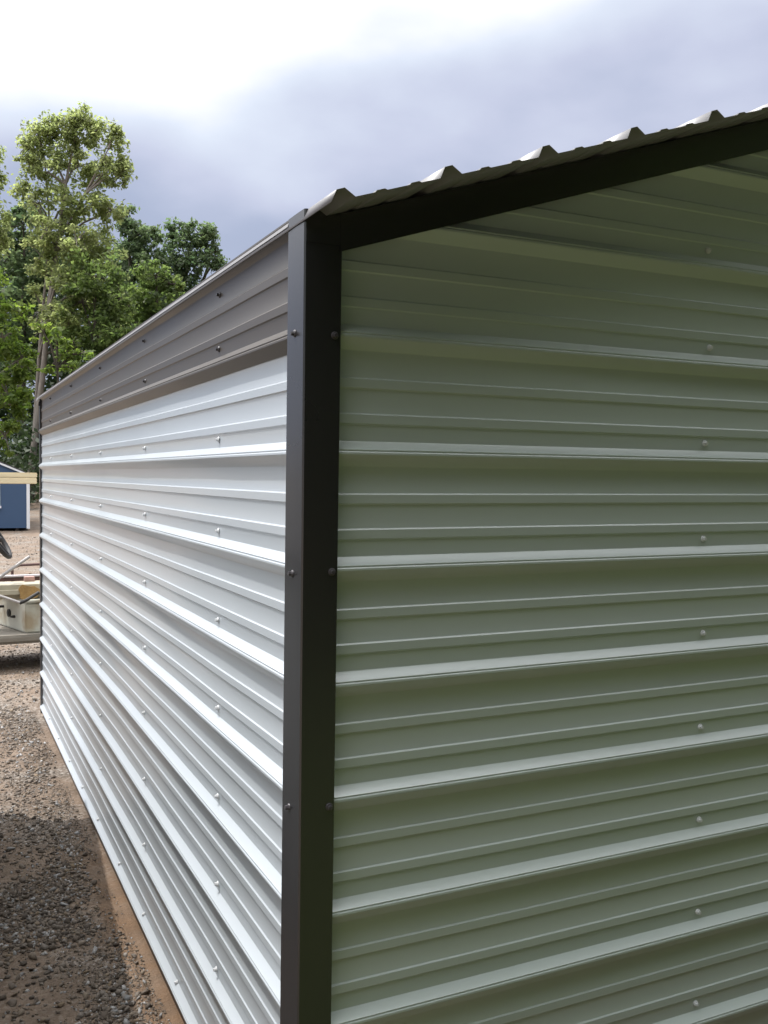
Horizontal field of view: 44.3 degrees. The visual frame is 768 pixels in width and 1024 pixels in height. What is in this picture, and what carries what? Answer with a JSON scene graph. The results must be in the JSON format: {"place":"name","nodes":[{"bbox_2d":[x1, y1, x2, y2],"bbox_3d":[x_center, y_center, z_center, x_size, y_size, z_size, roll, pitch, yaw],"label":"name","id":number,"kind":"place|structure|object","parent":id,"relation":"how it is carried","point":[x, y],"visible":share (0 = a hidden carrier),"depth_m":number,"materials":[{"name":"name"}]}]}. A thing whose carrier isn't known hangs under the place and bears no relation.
{"place":"outdoors","nodes":[
{"label":"outdoors","id":0,"kind":"place"},
{"bbox_2d":[0,482,183,1023],"bbox_3d":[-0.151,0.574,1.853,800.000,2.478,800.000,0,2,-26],"label":"ground","id":1,"kind":"structure","parent":0,"point":[106,875],"depth_m":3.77,"materials":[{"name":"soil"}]},
{"bbox_2d":[0,145,15,260],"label":"tree","id":2,"kind":"object","parent":1,"relation":"on","point":[5,241],"visible":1,"depth_m":43.17,"materials":[{"name":"green plant"}]},
{"bbox_2d":[0,461,29,530],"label":"blue shed","id":3,"kind":"structure","parent":1,"relation":"on","point":[15,506],"depth_m":29.60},
{"bbox_2d":[0,417,38,502],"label":"undergrowth","id":4,"kind":"object","parent":1,"relation":"on","point":[21,442],"visible":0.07,"depth_m":40.15,"materials":[{"name":"green plant"}]},
{"bbox_2d":[0,266,39,456],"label":"tree","id":5,"kind":"object","parent":1,"relation":"on","point":[17,402],"visible":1,"depth_m":33.89,"materials":[{"name":"green plant"}]},
{"bbox_2d":[0,533,39,644],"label":"utility cart","id":6,"kind":"object","parent":1,"relation":"on","point":[19,610],"visible":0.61,"depth_m":7.82,"materials":[{"name":"beige metal"}]},
{"bbox_2d":[24,576,34,581],"bbox_3d":[-3.049,0.574,8.116,0.083,0.040,0.070,0,2,-26],"label":"carton","id":7,"kind":"object","parent":6,"relation":"on","point":[28,578],"visible":1,"depth_m":8.09,"materials":[{"name":"beige cardboard"}]},
{"bbox_2d":[28,952,36,959],"bbox_3d":[-1.175,1.486,3.161,0.021,0.023,0.038,-1,3,-43],"label":"stone","id":8,"kind":"object","parent":1,"relation":"on","point":[32,955],"visible":1,"depth_m":3.16,"materials":[{"name":"stone"}]},
{"bbox_2d":[0,200,78,462],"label":"tree","id":9,"kind":"object","parent":1,"relation":"on","point":[15,290],"visible":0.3,"depth_m":46.44,"materials":[{"name":"green plant"}]},
{"bbox_2d":[57,1001,64,1007],"bbox_3d":[-0.984,1.499,2.871,0.016,0.016,0.022,2,2,26],"label":"stone","id":10,"kind":"object","parent":1,"relation":"on","point":[61,1005],"visible":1,"depth_m":2.87,"materials":[{"name":"stone"}]},
{"bbox_2d":[29,320,95,382],"bbox_3d":[-12.555,-3.657,37.102,2.739,7.612,1.245,1,2,7],"label":"tree","id":11,"kind":"object","parent":1,"relation":"on","point":[55,333],"visible":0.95,"depth_m":36.93,"materials":[{"name":"green plant"}]},
{"bbox_2d":[6,101,137,498],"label":"tree","id":12,"kind":"object","parent":1,"relation":"on","point":[35,160],"visible":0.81,"depth_m":41.77,"materials":[{"name":"green plant"}]},
{"bbox_2d":[51,247,139,373],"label":"tree","id":13,"kind":"object","parent":1,"relation":"on","point":[105,311],"visible":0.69,"depth_m":40.57,"materials":[{"name":"green plant"}]},
{"bbox_2d":[0,222,190,474],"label":"wood","id":14,"kind":"object","parent":1,"relation":"on","point":[51,382],"visible":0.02,"depth_m":52.89,"materials":[{"name":"green plant"}]},
{"bbox_2d":[109,203,177,325],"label":"tree","id":15,"kind":"object","parent":1,"relation":"on","point":[138,250],"visible":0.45,"depth_m":48.70,"materials":[{"name":"green plant"}]},
{"bbox_2d":[125,259,186,325],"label":"tree","id":16,"kind":"object","parent":1,"relation":"on","point":[149,304],"visible":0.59,"depth_m":43.71,"materials":[{"name":"green plant"}]},
{"bbox_2d":[137,216,229,322],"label":"tree","id":17,"kind":"object","parent":1,"relation":"on","point":[181,263],"visible":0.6,"depth_m":49.59,"materials":[{"name":"green plant"}]},
{"bbox_2d":[35,104,767,1023],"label":"metal shed","id":18,"kind":"structure","parent":1,"relation":"on","point":[403,604],"depth_m":2.13,"materials":[{"name":"grey metal"}]},
{"bbox_2d":[0,0,767,449],"label":"sky","id":19,"kind":"structure","parent":0,"point":[241,117],"materials":[{"name":"white"}]},
{"bbox_3d":[-5.775,0.499,8.780,2.310,1.546,0.850,0,2,-26],"label":"lumber rack","id":20,"kind":"object","parent":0,"visible":0},
{"bbox_2d":[0,478,36,483],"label":"lumber board","id":21,"kind":"object","parent":20,"relation":"on","point":[18,480],"visible":0.96,"depth_m":9.64,"materials":[{"name":"brown wood"}]},
{"bbox_2d":[0,472,36,477],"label":"lumber board","id":22,"kind":"object","parent":21,"relation":"on","point":[18,475],"visible":1,"depth_m":9.65,"materials":[{"name":"brown wood"}]}
]}

